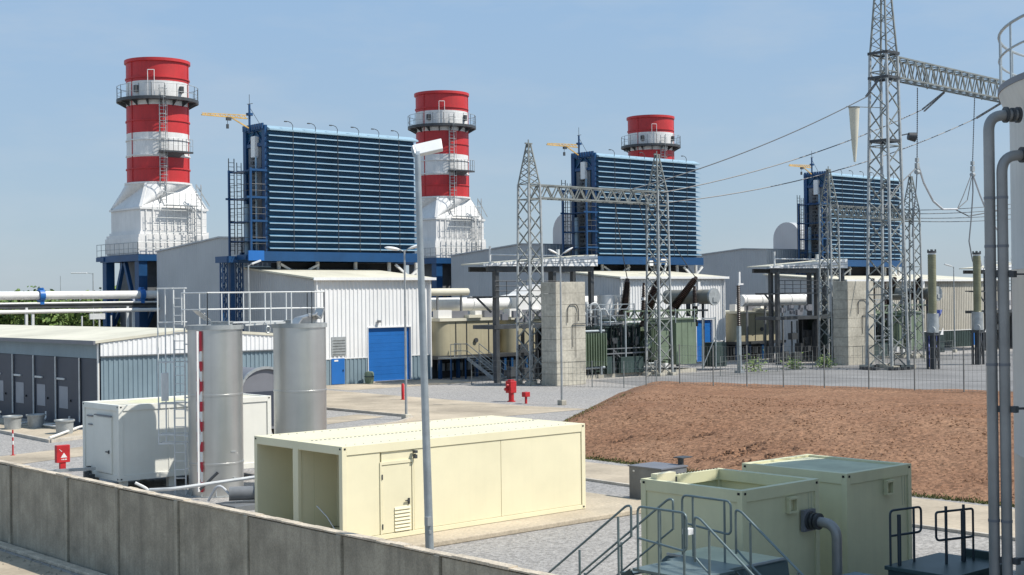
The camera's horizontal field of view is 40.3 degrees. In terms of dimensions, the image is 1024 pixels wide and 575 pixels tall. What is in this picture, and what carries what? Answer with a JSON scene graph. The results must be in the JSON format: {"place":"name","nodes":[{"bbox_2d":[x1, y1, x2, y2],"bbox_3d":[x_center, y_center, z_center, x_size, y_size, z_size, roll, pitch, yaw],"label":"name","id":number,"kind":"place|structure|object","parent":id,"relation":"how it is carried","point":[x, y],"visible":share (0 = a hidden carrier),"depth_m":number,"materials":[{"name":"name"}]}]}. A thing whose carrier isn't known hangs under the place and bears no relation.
{"place":"outdoors","nodes":[
{"label":"outdoors","id":0,"kind":"place"},
{"bbox_2d":[0,551,72,574],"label":"path","id":1,"kind":"structure","parent":0,"point":[14,565],"depth_m":34.55,"materials":[{"name":"concrete"}]},
{"bbox_2d":[0,418,82,438],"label":"path","id":2,"kind":"structure","parent":0,"point":[45,432],"depth_m":70.67,"materials":[{"name":"concrete"}]},
{"bbox_2d":[2,415,22,429],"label":"planter drum","id":3,"kind":"object","parent":2,"relation":"on","point":[12,422],"visible":1,"depth_m":71.93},
{"bbox_2d":[26,413,45,427],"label":"planter drum","id":4,"kind":"object","parent":2,"relation":"on","point":[35,420],"visible":1,"depth_m":72.76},
{"bbox_2d":[0,430,82,442],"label":"kerb","id":5,"kind":"structure","parent":2,"relation":"on","point":[41,438],"depth_m":66.41,"materials":[{"name":"concrete"}]},
{"bbox_2d":[21,411,82,438],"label":"drain pipe","id":6,"kind":"object","parent":2,"relation":"on","point":[54,425],"visible":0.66,"depth_m":71.72,"materials":[{"name":"white paint"}]},
{"bbox_2d":[54,419,74,433],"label":"planter drum","id":7,"kind":"object","parent":2,"relation":"on","point":[62,425],"visible":0.96,"depth_m":69.17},
{"bbox_2d":[49,467,95,478],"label":"barrier beam","id":8,"kind":"structure","parent":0,"point":[85,470],"depth_m":48.57,"materials":[{"name":"metal"}]},
{"bbox_2d":[0,325,272,425],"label":"workshop building","id":9,"kind":"structure","parent":0,"point":[59,372],"depth_m":74.89,"materials":[{"name":"grey metal"}]},
{"bbox_2d":[0,353,14,414],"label":"bay door","id":10,"kind":"structure","parent":9,"relation":"in","point":[5,359],"depth_m":80.81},
{"bbox_2d":[13,354,35,417],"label":"bay door","id":11,"kind":"structure","parent":9,"relation":"in","point":[23,381],"depth_m":78.90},
{"bbox_2d":[34,355,57,421],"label":"bay door","id":12,"kind":"structure","parent":9,"relation":"in","point":[44,365],"depth_m":76.64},
{"bbox_2d":[56,357,81,425],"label":"bay door","id":13,"kind":"structure","parent":9,"relation":"in","point":[67,367],"depth_m":74.50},
{"bbox_2d":[81,358,99,424],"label":"bay door","id":14,"kind":"structure","parent":9,"relation":"in","point":[88,366],"depth_m":72.61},
{"bbox_2d":[0,414,382,463],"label":"path","id":15,"kind":"structure","parent":0,"point":[23,458],"depth_m":60.20,"materials":[{"name":"concrete"}]},
{"bbox_2d":[0,460,556,574],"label":"concrete wall","id":16,"kind":"structure","parent":0,"point":[79,525],"depth_m":30.95,"materials":[{"name":"concrete"}]},
{"bbox_2d":[0,292,1015,574],"bbox_3d":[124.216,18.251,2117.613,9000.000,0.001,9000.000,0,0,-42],"label":"ground","id":17,"kind":"structure","parent":0,"point":[544,550],"depth_m":47.58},
{"bbox_2d":[0,300,20,324],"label":"bushy tree","id":18,"kind":"object","parent":17,"relation":"on","point":[4,318],"visible":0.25,"depth_m":148.36,"materials":[{"name":"green plant"}]},
{"bbox_2d":[5,285,74,325],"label":"bushy tree","id":19,"kind":"object","parent":17,"relation":"on","point":[49,319],"visible":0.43,"depth_m":145.60,"materials":[{"name":"green plant"}]},
{"bbox_2d":[55,444,69,468],"bbox_3d":[-17.424,6.620,54.051,0.540,1.030,0.207,0,0,-42],"label":"warning sign","id":20,"kind":"object","parent":17,"relation":"on","point":[62,455],"visible":1,"depth_m":53.96,"materials":[{"name":"metal"}]},
{"bbox_2d":[0,287,159,326],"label":"pipe rack","id":21,"kind":"object","parent":17,"relation":"on","point":[42,295],"visible":0.73,"depth_m":121.33,"materials":[{"name":"metal"}]},
{"bbox_2d":[65,290,102,326],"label":"bushy tree","id":22,"kind":"object","parent":17,"relation":"on","point":[76,321],"visible":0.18,"depth_m":152.03,"materials":[{"name":"green plant"}]},
{"bbox_2d":[96,57,209,327],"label":"chimney stack","id":23,"kind":"object","parent":17,"relation":"on","point":[158,204],"visible":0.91,"depth_m":129.74,"materials":[{"name":"metal"}]},
{"bbox_2d":[157,287,188,494],"bbox_3d":[-11.334,3.511,47.284,1.293,7.025,0.784,-1,0,0],"label":"ladder cage","id":24,"kind":"object","parent":17,"relation":"on","point":[165,386],"visible":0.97,"depth_m":47.15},
{"bbox_2d":[82,393,270,486],"bbox_3d":[-12.218,5.556,50.906,6.230,3.000,2.870,0,0,-42],"label":"site container","id":25,"kind":"object","parent":17,"relation":"on","point":[122,446],"visible":0.53,"depth_m":48.96,"materials":[{"name":"metal"}]},
{"bbox_2d":[96,416,112,473],"bbox_3d":[-14.270,5.491,48.715,0.107,1.950,1.200,0,0,-42],"label":"door","id":26,"kind":"structure","parent":25,"relation":"in","point":[104,447],"depth_m":48.64,"materials":[{"name":"beige paint"}]},
{"bbox_2d":[135,472,254,510],"bbox_3d":[-9.465,6.484,44.776,4.635,1.005,2.378,-1,0,18],"label":"pump skid","id":27,"kind":"object","parent":17,"relation":"on","point":[241,497],"visible":0.58,"depth_m":44.17,"materials":[{"name":"grey metal"}]},
{"bbox_2d":[186,310,243,497],"bbox_3d":[-10.071,3.879,47.390,1.990,6.260,1.990,0,0,-42],"label":"silo","id":28,"kind":"object","parent":17,"relation":"on","point":[215,395],"visible":0.88,"depth_m":46.60,"materials":[{"name":"silver metal"}]},
{"bbox_2d":[155,236,292,334],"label":"generator building","id":29,"kind":"structure","parent":17,"relation":"on","point":[192,267],"depth_m":121.55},
{"bbox_2d":[248,260,260,331],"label":"lamp post","id":30,"kind":"object","parent":17,"relation":"on","point":[255,262],"visible":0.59,"depth_m":98.49,"materials":[{"name":"metal"}]},
{"bbox_2d":[243,366,273,433],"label":"storage tank","id":31,"kind":"object","parent":17,"relation":"on","point":[259,381],"visible":0.2,"depth_m":65.15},
{"bbox_2d":[272,308,326,433],"bbox_3d":[-7.431,3.864,48.935,1.990,6.249,1.990,0,0,-42],"label":"silo","id":32,"kind":"object","parent":17,"relation":"on","point":[299,370],"visible":0.57,"depth_m":48.16,"materials":[{"name":"silver metal"}]},
{"bbox_2d":[181,291,324,332],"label":"silo platform","id":33,"kind":"structure","parent":32,"relation":"on","point":[264,322],"depth_m":47.90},
{"bbox_2d":[201,95,417,330],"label":"air intake filter","id":34,"kind":"structure","parent":17,"relation":"on","point":[315,198],"depth_m":113.81,"materials":[{"name":"metal"}]},
{"bbox_2d":[237,266,435,384],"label":"turbine hall","id":35,"kind":"structure","parent":17,"relation":"on","point":[364,314],"depth_m":108.78,"materials":[{"name":"metal"}]},
{"bbox_2d":[331,358,344,384],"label":"door","id":36,"kind":"structure","parent":35,"relation":"in","point":[337,365],"depth_m":106.19,"materials":[{"name":"blue paint"}]},
{"bbox_2d":[368,327,409,380],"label":"roller door","id":37,"kind":"structure","parent":35,"relation":"in","point":[386,361],"depth_m":109.62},
{"bbox_2d":[327,407,413,427],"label":"kerb","id":38,"kind":"structure","parent":17,"relation":"on","point":[375,412],"depth_m":78.29,"materials":[{"name":"concrete"}]},
{"bbox_2d":[326,379,469,389],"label":"yard apron","id":39,"kind":"object","parent":17,"relation":"on","point":[361,386],"visible":0.8,"depth_m":105.54,"materials":[{"name":"concrete"}]},
{"bbox_2d":[364,371,373,383],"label":"waste drum","id":40,"kind":"object","parent":39,"relation":"on","point":[369,377],"visible":1,"depth_m":107.06,"materials":[{"name":"green paint"}]},
{"bbox_2d":[384,245,416,418],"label":"lamp post","id":41,"kind":"object","parent":17,"relation":"on","point":[405,415],"visible":0.85,"depth_m":75.24,"materials":[{"name":"metal"}]},
{"bbox_2d":[411,139,442,549],"bbox_3d":[-1.511,2.004,25.755,0.589,9.549,0.433,-1,0,-8],"label":"lamp post","id":42,"kind":"object","parent":17,"relation":"on","point":[419,150],"visible":1,"depth_m":25.62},
{"bbox_2d":[406,90,487,316],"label":"chimney stack","id":43,"kind":"object","parent":17,"relation":"on","point":[453,220],"visible":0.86,"depth_m":152.55,"materials":[{"name":"metal"}]},
{"bbox_2d":[431,288,469,376],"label":"steam pipe","id":44,"kind":"object","parent":17,"relation":"on","point":[438,292],"visible":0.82,"depth_m":114.28,"materials":[{"name":"grey metal"}]},
{"bbox_2d":[432,310,509,378],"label":"turbine enclosure","id":45,"kind":"object","parent":17,"relation":"on","point":[449,327],"visible":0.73,"depth_m":114.16,"materials":[{"name":"metal"}]},
{"bbox_2d":[438,343,506,379],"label":"access stair","id":46,"kind":"object","parent":17,"relation":"on","point":[485,363],"visible":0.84,"depth_m":111.27,"materials":[{"name":"grey metal"}]},
{"bbox_2d":[337,492,640,547],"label":"concrete slab","id":47,"kind":"structure","parent":17,"relation":"on","point":[600,507],"depth_m":39.73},
{"bbox_2d":[254,415,585,538],"bbox_3d":[-2.538,5.431,40.740,8.994,2.580,4.470,0,0,-42],"label":"container cabin","id":48,"kind":"object","parent":47,"relation":"on","point":[366,480],"visible":0.81,"depth_m":39.11,"materials":[{"name":"metal"}]},
{"bbox_2d":[382,462,411,533],"bbox_3d":[-3.083,5.650,37.422,1.010,1.815,0.090,0,0,-42],"label":"door","id":49,"kind":"structure","parent":48,"relation":"in","point":[396,478],"depth_m":37.43,"materials":[{"name":"beige paint"}]},
{"bbox_2d":[504,380,515,401],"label":"fire hydrant","id":50,"kind":"object","parent":17,"relation":"on","point":[510,388],"visible":1,"depth_m":86.97,"materials":[{"name":"metal"}]},
{"bbox_2d":[431,296,597,323],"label":"bus duct","id":51,"kind":"object","parent":17,"relation":"on","point":[452,304],"visible":0.19,"depth_m":116.87,"materials":[{"name":"metal"}]},
{"bbox_2d":[500,309,540,373],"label":"turbine enclosure","id":52,"kind":"object","parent":17,"relation":"on","point":[507,340],"visible":0.2,"depth_m":118.13,"materials":[{"name":"metal"}]},
{"bbox_2d":[501,284,547,311],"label":"duct cowl","id":53,"kind":"object","parent":52,"relation":"on","point":[524,305],"visible":0.35,"depth_m":120.61,"materials":[{"name":"white paint"}]},
{"bbox_2d":[461,246,597,382],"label":"equipment shelter","id":54,"kind":"object","parent":17,"relation":"on","point":[495,268],"visible":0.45,"depth_m":108.59,"materials":[{"name":"grey metal"}]},
{"bbox_2d":[548,247,572,404],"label":"lamp post","id":55,"kind":"object","parent":17,"relation":"on","point":[561,402],"visible":1,"depth_m":84.13,"materials":[{"name":"metal"}]},
{"bbox_2d":[471,359,656,387],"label":"fence","id":56,"kind":"object","parent":17,"relation":"on","point":[530,373],"visible":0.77,"depth_m":101.48,"materials":[{"name":"metal"}]},
{"bbox_2d":[546,127,703,277],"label":"air intake filter","id":57,"kind":"structure","parent":17,"relation":"on","point":[593,226],"depth_m":137.99,"materials":[{"name":"blue paint"}]},
{"bbox_2d":[540,276,726,378],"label":"transformer","id":58,"kind":"object","parent":17,"relation":"on","point":[610,348],"visible":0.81,"depth_m":115.01,"materials":[{"name":"metal"}]},
{"bbox_2d":[539,269,728,365],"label":"turbine hall","id":59,"kind":"structure","parent":17,"relation":"on","point":[606,284],"depth_m":132.65,"materials":[{"name":"metal"}]},
{"bbox_2d":[697,320,710,361],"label":"roller door","id":60,"kind":"structure","parent":59,"relation":"in","point":[707,322],"depth_m":134.47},
{"bbox_2d":[621,114,680,159],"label":"chimney stack","id":61,"kind":"object","parent":17,"relation":"on","point":[649,136],"visible":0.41,"depth_m":175.40,"materials":[{"name":"metal"}]},
{"bbox_2d":[628,456,692,499],"bbox_3d":[4.806,6.131,44.724,1.630,1.380,1.460,0,0,-42],"label":"control cabinet","id":62,"kind":"object","parent":17,"relation":"on","point":[637,472],"visible":0.57,"depth_m":44.46,"materials":[{"name":"grey metal"}]},
{"bbox_2d":[547,494,803,574],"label":"stile stair","id":63,"kind":"object","parent":17,"relation":"on","point":[684,564],"visible":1,"depth_m":24.74,"materials":[{"name":"metal"}]},
{"bbox_2d":[680,222,814,309],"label":"generator building","id":64,"kind":"structure","parent":17,"relation":"on","point":[731,264],"depth_m":165.46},
{"bbox_2d":[725,304,785,360],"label":"turbine enclosure","id":65,"kind":"object","parent":17,"relation":"on","point":[756,333],"visible":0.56,"depth_m":138.72,"materials":[{"name":"metal"}]},
{"bbox_2d":[736,294,806,360],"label":"bus duct","id":66,"kind":"object","parent":17,"relation":"on","point":[746,301],"visible":0.66,"depth_m":137.90,"materials":[{"name":"metal"}]},
{"bbox_2d":[564,381,1014,504],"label":"berm","id":67,"kind":"structure","parent":17,"relation":"on","point":[769,423],"depth_m":56.52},
{"bbox_2d":[563,391,630,421],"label":"grass","id":68,"kind":"structure","parent":67,"relation":"on","point":[576,414],"depth_m":71.69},
{"bbox_2d":[610,431,799,464],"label":"damp clods","id":69,"kind":"object","parent":67,"relation":"on","point":[763,448],"visible":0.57,"depth_m":53.24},
{"bbox_2d":[562,392,1014,501],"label":"earth clods","id":70,"kind":"object","parent":67,"relation":"on","point":[735,404],"visible":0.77,"depth_m":56.63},
{"bbox_2d":[645,344,1012,391],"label":"fence","id":71,"kind":"object","parent":67,"relation":"on","point":[794,377],"visible":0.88,"depth_m":73.44,"materials":[{"name":"metal"}]},
{"bbox_2d":[747,252,847,363],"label":"equipment shelter","id":72,"kind":"object","parent":17,"relation":"on","point":[803,335],"visible":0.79,"depth_m":131.84,"materials":[{"name":"metal"}]},
{"bbox_2d":[586,478,1014,540],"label":"kerb","id":73,"kind":"structure","parent":17,"relation":"on","point":[953,530],"depth_m":38.60,"materials":[{"name":"concrete"}]},
{"bbox_2d":[591,351,1012,390],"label":"yard","id":74,"kind":"structure","parent":17,"relation":"on","point":[944,374],"depth_m":109.03,"materials":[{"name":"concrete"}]},
{"bbox_2d":[516,139,677,384],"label":"line gantry","id":75,"kind":"object","parent":74,"relation":"on","point":[528,200],"visible":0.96,"depth_m":107.58,"materials":[{"name":"metal"}]},
{"bbox_2d":[614,97,865,193],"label":"power line","id":76,"kind":"object","parent":75,"relation":"attached to","point":[745,151],"visible":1,"depth_m":113.94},
{"bbox_2d":[641,110,921,196],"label":"power line","id":77,"kind":"object","parent":75,"relation":"attached to","point":[777,164],"visible":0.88,"depth_m":118.55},
{"bbox_2d":[735,272,744,372],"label":"surge arrester","id":78,"kind":"object","parent":74,"relation":"on","point":[738,327],"visible":1,"depth_m":115.61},
{"bbox_2d":[744,355,766,371],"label":"shrub","id":79,"kind":"object","parent":74,"relation":"on","point":[752,364],"visible":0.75,"depth_m":117.62,"materials":[{"name":"green plant"}]},
{"bbox_2d":[720,350,812,375],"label":"fence","id":80,"kind":"object","parent":74,"relation":"on","point":[759,368],"visible":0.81,"depth_m":116.24,"materials":[{"name":"metal"}]},
{"bbox_2d":[813,353,836,367],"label":"shrub","id":81,"kind":"object","parent":74,"relation":"on","point":[827,362],"visible":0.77,"depth_m":121.86,"materials":[{"name":"green plant"}]},
{"bbox_2d":[833,281,874,364],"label":"fire wall","id":82,"kind":"structure","parent":74,"relation":"on","point":[849,321],"depth_m":126.45,"materials":[{"name":"concrete"}]},
{"bbox_2d":[815,166,925,363],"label":"line gantry","id":83,"kind":"object","parent":74,"relation":"on","point":[829,217],"visible":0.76,"depth_m":131.08,"materials":[{"name":"metal"}]},
{"bbox_2d":[860,365,913,370],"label":"rubble","id":84,"kind":"object","parent":74,"relation":"on","point":[876,367],"visible":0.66,"depth_m":117.39,"materials":[{"name":"stone"}]},
{"bbox_2d":[862,340,952,364],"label":"fence","id":85,"kind":"object","parent":74,"relation":"on","point":[905,353],"visible":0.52,"depth_m":128.31,"materials":[{"name":"metal"}]},
{"bbox_2d":[859,0,1004,369],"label":"lattice tower","id":86,"kind":"structure","parent":74,"relation":"on","point":[883,76],"depth_m":119.47,"materials":[{"name":"metal"}]},
{"bbox_2d":[846,106,884,161],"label":"wind sleeve","id":87,"kind":"object","parent":86,"relation":"attached to","point":[854,118],"visible":1,"depth_m":117.48,"materials":[{"name":"fabric"}]},
{"bbox_2d":[916,88,917,156],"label":"insulator string","id":88,"kind":"object","parent":86,"relation":"hanging from","point":[917,120],"visible":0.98,"depth_m":126.06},
{"bbox_2d":[914,158,919,173],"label":"line clamp","id":89,"kind":"object","parent":88,"relation":"hanging from","point":[917,167],"visible":1,"depth_m":126.08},
{"bbox_2d":[919,169,957,209],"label":"jumper cable","id":90,"kind":"object","parent":89,"relation":"hanging from","point":[934,202],"visible":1,"depth_m":128.06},
{"bbox_2d":[972,98,974,160],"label":"insulator string","id":91,"kind":"object","parent":86,"relation":"hanging from","point":[973,129],"visible":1,"depth_m":133.26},
{"bbox_2d":[662,118,975,202],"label":"power line","id":92,"kind":"object","parent":91,"relation":"hanging from","point":[817,175],"visible":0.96,"depth_m":122.69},
{"bbox_2d":[970,161,975,176],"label":"line clamp","id":93,"kind":"object","parent":91,"relation":"hanging from","point":[972,170],"visible":1,"depth_m":133.16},
{"bbox_2d":[968,177,973,261],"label":"jumper cable","id":94,"kind":"object","parent":93,"relation":"hanging from","point":[971,219],"visible":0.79,"depth_m":131.02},
{"bbox_2d":[925,249,942,368],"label":"bushing column","id":95,"kind":"structure","parent":74,"relation":"on","point":[932,318],"depth_m":118.00,"materials":[{"name":"metal"}]},
{"bbox_2d":[971,251,985,364],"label":"bushing column","id":96,"kind":"structure","parent":74,"relation":"on","point":[977,323],"depth_m":124.35,"materials":[{"name":"metal"}]},
{"bbox_2d":[801,508,842,574],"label":"elbow pipe","id":97,"kind":"object","parent":17,"relation":"on","point":[811,519],"visible":1,"depth_m":28.24,"materials":[{"name":"metal"}]},
{"bbox_2d":[742,454,912,574],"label":"green container","id":98,"kind":"object","parent":17,"relation":"on","point":[859,499],"visible":0.65,"depth_m":30.56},
{"bbox_2d":[789,151,903,280],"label":"air intake filter","id":99,"kind":"structure","parent":17,"relation":"on","point":[850,190],"depth_m":162.64,"materials":[{"name":"blue paint"}]},
{"bbox_2d":[806,277,944,360],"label":"transformer","id":100,"kind":"object","parent":17,"relation":"on","point":[896,330],"visible":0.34,"depth_m":139.24,"materials":[{"name":"white paint"}]},
{"bbox_2d":[763,274,997,351],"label":"turbine hall","id":101,"kind":"structure","parent":17,"relation":"on","point":[963,304],"depth_m":163.27,"materials":[{"name":"metal"}]},
{"bbox_2d":[843,504,1001,574],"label":"valve platform","id":102,"kind":"structure","parent":17,"relation":"on","point":[972,561],"depth_m":27.59,"materials":[{"name":"teal paint"}]},
{"bbox_2d":[944,264,956,351],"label":"lamp post","id":103,"kind":"object","parent":17,"relation":"on","point":[954,350],"visible":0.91,"depth_m":149.92,"materials":[{"name":"metal"}]},
{"bbox_2d":[959,256,1012,348],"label":"rack","id":104,"kind":"object","parent":17,"relation":"on","point":[983,291],"visible":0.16,"depth_m":155.06,"materials":[{"name":"metal"}]},
{"bbox_2d":[983,107,1023,574],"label":"riser pipe","id":105,"kind":"object","parent":17,"relation":"on","point":[1007,114],"visible":1,"depth_m":25.91,"materials":[{"name":"metal"}]},
{"bbox_2d":[996,147,1023,574],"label":"riser pipe","id":106,"kind":"object","parent":17,"relation":"on","point":[1007,409],"visible":1,"depth_m":25.78,"materials":[{"name":"metal"}]},
{"bbox_2d":[997,14,1023,574],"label":"storage tank","id":107,"kind":"object","parent":17,"relation":"on","point":[1010,91],"visible":0.94,"depth_m":26.90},
{"bbox_2d":[0,0,1023,299],"label":"sky","id":108,"kind":"structure","parent":0,"point":[735,77],"materials":[{"name":"blue"}]},
{"bbox_2d":[450,214,638,314],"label":"generator building","id":109,"kind":"structure","parent":0,"point":[477,283],"depth_m":145.37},
{"bbox_2d":[541,282,586,385],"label":"fire wall","id":110,"kind":"structure","parent":0,"point":[573,329],"depth_m":102.42,"materials":[{"name":"concrete"}]},
{"bbox_2d":[326,390,1014,536],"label":"road","id":111,"kind":"structure","parent":0,"point":[440,409],"depth_m":78.83,"materials":[{"name":"concrete"}]},
{"bbox_2d":[585,453,1014,507],"bbox_3d":[7.704,6.701,50.895,1.529,0.250,38.042,0,0,-42],"label":"kerb","id":112,"kind":"object","parent":111,"relation":"on","point":[919,495],"visible":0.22,"depth_m":44.77,"materials":[{"name":"grey concrete"}]},
{"label":"path","id":113,"kind":"structure","parent":0,"visible":0},
{"bbox_2d":[662,546,788,574],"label":"pump hood","id":114,"kind":"object","parent":113,"relation":"on","point":[762,564],"visible":0.42,"depth_m":25.92,"materials":[{"name":"teal paint"}]},
{"bbox_2d":[641,468,819,574],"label":"green container","id":115,"kind":"object","parent":113,"relation":"on","point":[771,506],"visible":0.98,"depth_m":28.57,"materials":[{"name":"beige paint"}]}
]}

